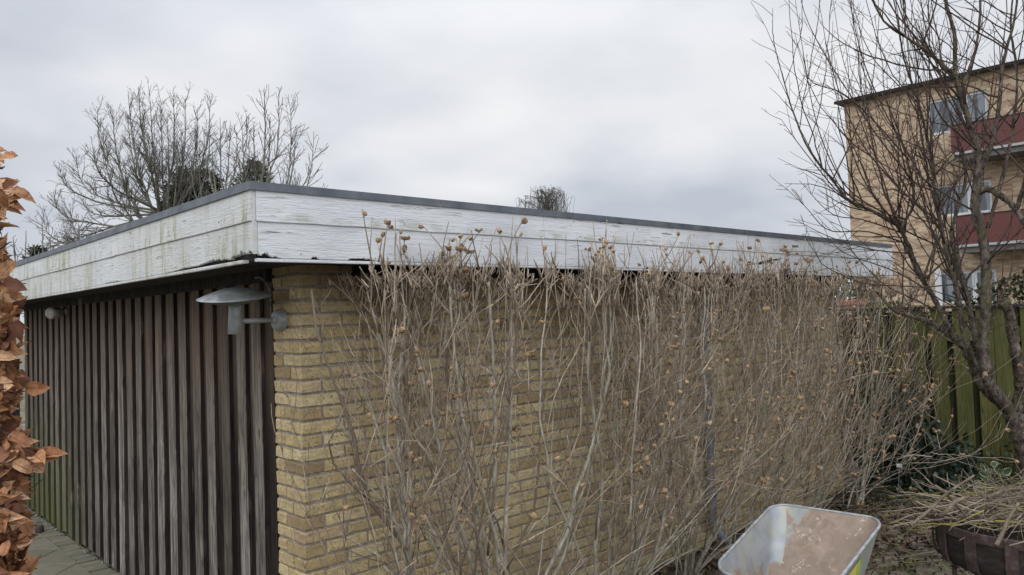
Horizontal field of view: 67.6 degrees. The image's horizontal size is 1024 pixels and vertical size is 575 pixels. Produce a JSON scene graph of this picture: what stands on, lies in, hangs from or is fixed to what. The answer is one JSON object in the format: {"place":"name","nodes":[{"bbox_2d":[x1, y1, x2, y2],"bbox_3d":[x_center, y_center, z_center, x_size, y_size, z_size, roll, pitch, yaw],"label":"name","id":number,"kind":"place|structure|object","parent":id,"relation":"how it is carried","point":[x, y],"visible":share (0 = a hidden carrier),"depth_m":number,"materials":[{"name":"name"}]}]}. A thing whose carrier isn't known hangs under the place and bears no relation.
{"place":"outdoors","nodes":[
{"label":"outdoors","id":0,"kind":"place"},
{"bbox_2d":[24,505,120,574],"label":"paving","id":1,"kind":"structure","parent":0,"point":[62,554],"depth_m":6.21,"materials":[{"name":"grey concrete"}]},
{"bbox_2d":[35,522,43,532],"bbox_3d":[-4.313,2.186,6.981,0.074,0.093,0.074,0,-3,-43],"label":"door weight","id":2,"kind":"object","parent":1,"relation":"on","point":[39,528],"depth_m":6.96,"materials":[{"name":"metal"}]},
{"bbox_2d":[10,181,892,574],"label":"garage","id":3,"kind":"structure","parent":0,"point":[158,407],"depth_m":4.58,"materials":[{"name":"brick"}]},
{"bbox_2d":[45,307,66,318],"bbox_3d":[-3.989,0.227,6.744,0.104,0.105,0.217,-3,-2,17],"label":"security light","id":4,"kind":"object","parent":3,"relation":"attached to","point":[53,312],"visible":0.98,"depth_m":6.66,"materials":[{"name":"beige plastic"}]},
{"bbox_2d":[196,276,287,333],"bbox_3d":[-1.306,0.080,3.712,0.343,0.294,0.431,-3,-2,34],"label":"wall lamp","id":5,"kind":"object","parent":3,"relation":"attached to","point":[234,299],"visible":1,"depth_m":3.64,"materials":[{"name":"metal"}]},
{"bbox_2d":[458,486,586,507],"bbox_3d":[0.107,1.232,4.548,0.065,0.124,1.175,-4,-3,44],"label":"garden twine","id":6,"kind":"object","parent":3,"relation":"attached to","point":[522,500],"visible":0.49,"depth_m":4.47,"materials":[{"name":"yellow"}]},
{"bbox_2d":[0,0,1023,332],"label":"sky","id":7,"kind":"structure","parent":0,"point":[653,110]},
{"bbox_2d":[16,336,1020,574],"bbox_3d":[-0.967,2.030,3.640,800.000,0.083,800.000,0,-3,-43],"label":"ground","id":8,"kind":"structure","parent":0,"point":[919,569],"depth_m":5.94,"materials":[{"name":"soil"}]},
{"bbox_2d":[11,365,19,415],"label":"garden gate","id":9,"kind":"structure","parent":8,"relation":"on","point":[15,413],"depth_m":8.23,"materials":[{"name":"brown wood"}]},
{"bbox_2d":[18,243,47,316],"bbox_3d":[-13.597,0.912,21.924,1.016,4.358,0.998,-3,-2,26],"label":"conifer","id":10,"kind":"object","parent":8,"relation":"on","point":[37,251],"visible":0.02,"depth_m":21.87,"materials":[{"name":"green plant"}]},
{"bbox_2d":[0,147,67,574],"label":"beech hedge","id":11,"kind":"object","parent":8,"relation":"on","point":[21,458],"visible":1,"depth_m":2.07,"materials":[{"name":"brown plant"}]},
{"bbox_2d":[1,212,115,261],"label":"bare tree","id":12,"kind":"object","parent":8,"relation":"on","point":[14,251],"visible":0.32,"depth_m":15.88,"materials":[{"name":"brown plant"}]},
{"bbox_2d":[25,77,225,249],"bbox_3d":[-15.754,-2.389,30.850,5.929,11.742,9.964,0,-3,-43],"label":"bare tree","id":13,"kind":"object","parent":8,"relation":"on","point":[157,171],"visible":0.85,"depth_m":29.60,"materials":[{"name":"plant"}]},
{"bbox_2d":[152,166,212,209],"bbox_3d":[-14.380,-0.998,33.817,2.987,9.080,3.135,0,-3,-43],"label":"conifer","id":14,"kind":"object","parent":8,"relation":"on","point":[192,198],"visible":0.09,"depth_m":33.53,"materials":[{"name":"green plant"}]},
{"bbox_2d":[188,168,224,199],"bbox_3d":[-13.747,-1.047,34.874,2.590,9.211,2.512,-2,-2,0],"label":"conifer","id":15,"kind":"object","parent":8,"relation":"on","point":[210,187],"visible":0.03,"depth_m":34.75,"materials":[{"name":"green plant"}]},
{"bbox_2d":[186,107,266,198],"bbox_3d":[-10.625,-1.940,28.763,2.874,10.352,4.732,-2,-2,-8],"label":"bare tree","id":16,"kind":"object","parent":8,"relation":"on","point":[220,173],"visible":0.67,"depth_m":28.55,"materials":[{"name":"brown plant"}]},
{"bbox_2d":[232,156,273,185],"bbox_3d":[-10.991,-1.132,32.809,2.623,9.049,2.542,0,-3,-43],"label":"conifer","id":17,"kind":"object","parent":8,"relation":"on","point":[264,178],"visible":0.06,"depth_m":32.71,"materials":[{"name":"green plant"}]},
{"bbox_2d":[222,85,327,187],"bbox_3d":[-8.346,-2.289,27.915,3.892,10.841,7.565,0,-3,-43],"label":"bare tree","id":18,"kind":"object","parent":8,"relation":"on","point":[264,166],"visible":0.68,"depth_m":27.54,"materials":[{"name":"plant"}]},
{"bbox_2d":[271,209,563,574],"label":"hibiscus shrub","id":19,"kind":"object","parent":8,"relation":"on","point":[415,291],"visible":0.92,"depth_m":3.50,"materials":[{"name":"beige plant"}]},
{"bbox_2d":[516,185,574,211],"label":"weeping birch","id":20,"kind":"object","parent":8,"relation":"on","point":[546,203],"visible":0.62,"depth_m":59.45,"materials":[{"name":"grey plant"}]},
{"bbox_2d":[283,220,878,574],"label":"hibiscus shrub","id":21,"kind":"object","parent":8,"relation":"on","point":[459,280],"visible":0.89,"depth_m":3.80,"materials":[{"name":"beige plant"}]},
{"bbox_2d":[414,221,820,574],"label":"hibiscus shrub","id":22,"kind":"object","parent":8,"relation":"on","point":[635,510],"visible":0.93,"depth_m":4.47,"materials":[{"name":"beige plant"}]},
{"bbox_2d":[538,238,1023,574],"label":"hibiscus shrub","id":23,"kind":"object","parent":8,"relation":"on","point":[692,570],"visible":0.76,"depth_m":4.99,"materials":[{"name":"brown plant"}]},
{"bbox_2d":[718,504,880,574],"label":"wheelbarrow","id":24,"kind":"object","parent":8,"relation":"on","point":[784,539],"visible":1,"depth_m":3.93,"materials":[{"name":"grey metal"}]},
{"bbox_2d":[621,251,1008,508],"bbox_3d":[2.648,0.823,5.899,3.892,2.356,1.690,0,-3,-43],"label":"hibiscus shrub","id":25,"kind":"object","parent":8,"relation":"on","point":[816,492],"visible":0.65,"depth_m":6.18,"materials":[{"name":"brown plant"}]},
{"bbox_2d":[658,238,975,547],"bbox_3d":[2.469,0.801,5.777,3.371,2.396,1.680,0,-3,-43],"label":"hibiscus shrub","id":26,"kind":"object","parent":8,"relation":"on","point":[822,353],"visible":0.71,"depth_m":5.74,"materials":[{"name":"brown plant"}]},
{"bbox_2d":[637,477,1022,574],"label":"leaf litter","id":27,"kind":"object","parent":8,"relation":"on","point":[715,562],"visible":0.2,"depth_m":6.00,"materials":[{"name":"brown plant"}]},
{"bbox_2d":[763,264,994,508],"bbox_3d":[3.203,0.873,6.713,2.815,2.274,1.284,0,-3,-43],"label":"hibiscus shrub","id":28,"kind":"object","parent":8,"relation":"on","point":[862,495],"visible":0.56,"depth_m":7.05,"materials":[{"name":"brown plant"}]},
{"bbox_2d":[834,280,927,312],"bbox_3d":[5.471,0.966,12.997,2.436,2.383,3.310,0,-3,-43],"label":"clipped bush","id":29,"kind":"object","parent":8,"relation":"on","point":[872,305],"depth_m":12.53,"materials":[{"name":"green plant"}]},
{"bbox_2d":[750,0,1023,486],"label":"fruit tree","id":30,"kind":"object","parent":8,"relation":"on","point":[989,388],"visible":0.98,"depth_m":5.49,"materials":[{"name":"brown plant"}]},
{"bbox_2d":[851,368,935,495],"bbox_3d":[3.830,1.442,7.696,0.729,1.291,0.848,-2,-2,-10],"label":"evergreen shrub","id":31,"kind":"object","parent":8,"relation":"on","point":[893,468],"visible":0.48,"depth_m":7.49,"materials":[{"name":"green plant"}]},
{"bbox_2d":[863,271,952,492],"bbox_3d":[3.898,0.900,7.547,0.806,2.187,0.479,-3,-3,35],"label":"sapling","id":32,"kind":"object","parent":8,"relation":"on","point":[915,417],"visible":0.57,"depth_m":7.46,"materials":[{"name":"brown plant"}]},
{"bbox_2d":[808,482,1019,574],"bbox_3d":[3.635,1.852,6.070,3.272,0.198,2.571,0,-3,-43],"label":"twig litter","id":33,"kind":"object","parent":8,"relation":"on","point":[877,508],"visible":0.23,"depth_m":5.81,"materials":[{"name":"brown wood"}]},
{"bbox_2d":[878,531,969,574],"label":"moss","id":34,"kind":"object","parent":8,"relation":"on","point":[930,566],"visible":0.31,"depth_m":5.35,"materials":[{"name":"plant"}]},
{"bbox_2d":[828,470,1021,509],"bbox_3d":[4.425,1.821,6.481,1.663,0.260,3.233,0,-3,-43],"label":"ivy","id":35,"kind":"object","parent":8,"relation":"on","point":[892,487],"visible":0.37,"depth_m":7.23,"materials":[{"name":"green plant"}]},
{"bbox_2d":[896,464,901,493],"bbox_3d":[3.674,1.820,7.248,0.057,0.300,0.016,-4,-3,39],"label":"plant tag","id":36,"kind":"object","parent":35,"relation":"on","point":[898,465],"visible":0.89,"depth_m":7.25,"materials":[{"name":"white plastic"}]},
{"bbox_2d":[834,304,1023,485],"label":"timber fence","id":37,"kind":"object","parent":8,"relation":"on","point":[972,406],"visible":0.21,"depth_m":7.70,"materials":[{"name":"green wood"}]},
{"bbox_2d":[906,420,985,496],"bbox_3d":[4.152,1.668,7.439,0.575,0.727,0.740,0,-3,-43],"label":"evergreen shrub","id":38,"kind":"object","parent":8,"relation":"on","point":[955,465],"visible":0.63,"depth_m":7.32,"materials":[{"name":"green plant"}]},
{"bbox_2d":[930,502,1023,574],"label":"barrel planter","id":39,"kind":"object","parent":8,"relation":"on","point":[978,553],"visible":0.64,"depth_m":4.13,"materials":[{"name":"wood"}]},
{"bbox_2d":[879,449,1023,545],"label":"brushwood","id":40,"kind":"object","parent":39,"relation":"in","point":[998,516],"visible":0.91,"depth_m":4.38,"materials":[{"name":"brown wood"}]},
{"bbox_2d":[909,474,974,526],"bbox_3d":[2.303,1.133,4.082,0.568,0.198,0.019,-1,-2,-28],"label":"cut branch","id":41,"kind":"object","parent":40,"relation":"on","point":[920,517],"visible":1,"depth_m":4.05,"materials":[{"name":"wood"}]},
{"bbox_2d":[936,495,969,518],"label":"cut branch","id":42,"kind":"object","parent":40,"relation":"on","point":[948,509],"visible":1,"depth_m":3.99,"materials":[{"name":"brown wood"}]},
{"bbox_2d":[934,485,973,525],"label":"cut branch","id":43,"kind":"object","parent":40,"relation":"on","point":[937,487],"visible":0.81,"depth_m":4.13,"materials":[{"name":"brown wood"}]},
{"bbox_2d":[986,487,1023,498],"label":"cut branch","id":44,"kind":"object","parent":40,"relation":"on","point":[993,494],"visible":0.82,"depth_m":4.35,"materials":[{"name":"brown wood"}]},
{"bbox_2d":[994,502,1019,546],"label":"cut branch","id":45,"kind":"object","parent":40,"relation":"on","point":[1004,528],"visible":1,"depth_m":3.90,"materials":[{"name":"beige wood"}]},
{"bbox_2d":[947,269,1023,310],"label":"evergreen bush","id":46,"kind":"object","parent":8,"relation":"on","point":[1014,289],"visible":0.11,"depth_m":15.43,"materials":[{"name":"green plant"}]},
{"bbox_2d":[974,461,1013,500],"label":"variegated plant","id":47,"kind":"object","parent":8,"relation":"on","point":[996,467],"visible":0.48,"depth_m":5.50,"materials":[{"name":"green plant"}]},
{"bbox_2d":[976,421,1022,497],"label":"ivy bush","id":48,"kind":"object","parent":8,"relation":"on","point":[1006,453],"visible":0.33,"depth_m":7.20,"materials":[{"name":"green plant"}]},
{"bbox_2d":[835,299,867,313],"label":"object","id":49,"kind":"structure","parent":0,"point":[850,302],"depth_m":9.62,"materials":[{"name":"brick"}]},
{"bbox_2d":[834,58,1023,312],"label":"apartment block","id":50,"kind":"structure","parent":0,"point":[992,176],"depth_m":23.13,"materials":[{"name":"brick"}]},
{"bbox_2d":[928,90,987,134],"bbox_3d":[13.389,-5.219,22.973,0.060,1.075,1.605,0,-3,-43],"label":"window","id":51,"kind":"structure","parent":50,"relation":"in","point":[981,104],"depth_m":23.03,"materials":[{"name":"grey"}]},
{"bbox_2d":[935,179,991,217],"bbox_3d":[13.487,-2.648,22.868,0.060,0.962,1.548,0,-3,-43],"label":"window","id":52,"kind":"structure","parent":50,"relation":"in","point":[986,200],"depth_m":22.78,"materials":[{"name":"grey"}]},
{"bbox_2d":[942,269,996,303],"bbox_3d":[13.574,-0.020,22.774,0.060,0.962,1.548,0,-3,-43],"label":"window","id":53,"kind":"structure","parent":50,"relation":"in","point":[948,290],"depth_m":22.74,"materials":[{"name":"grey"}]}
]}

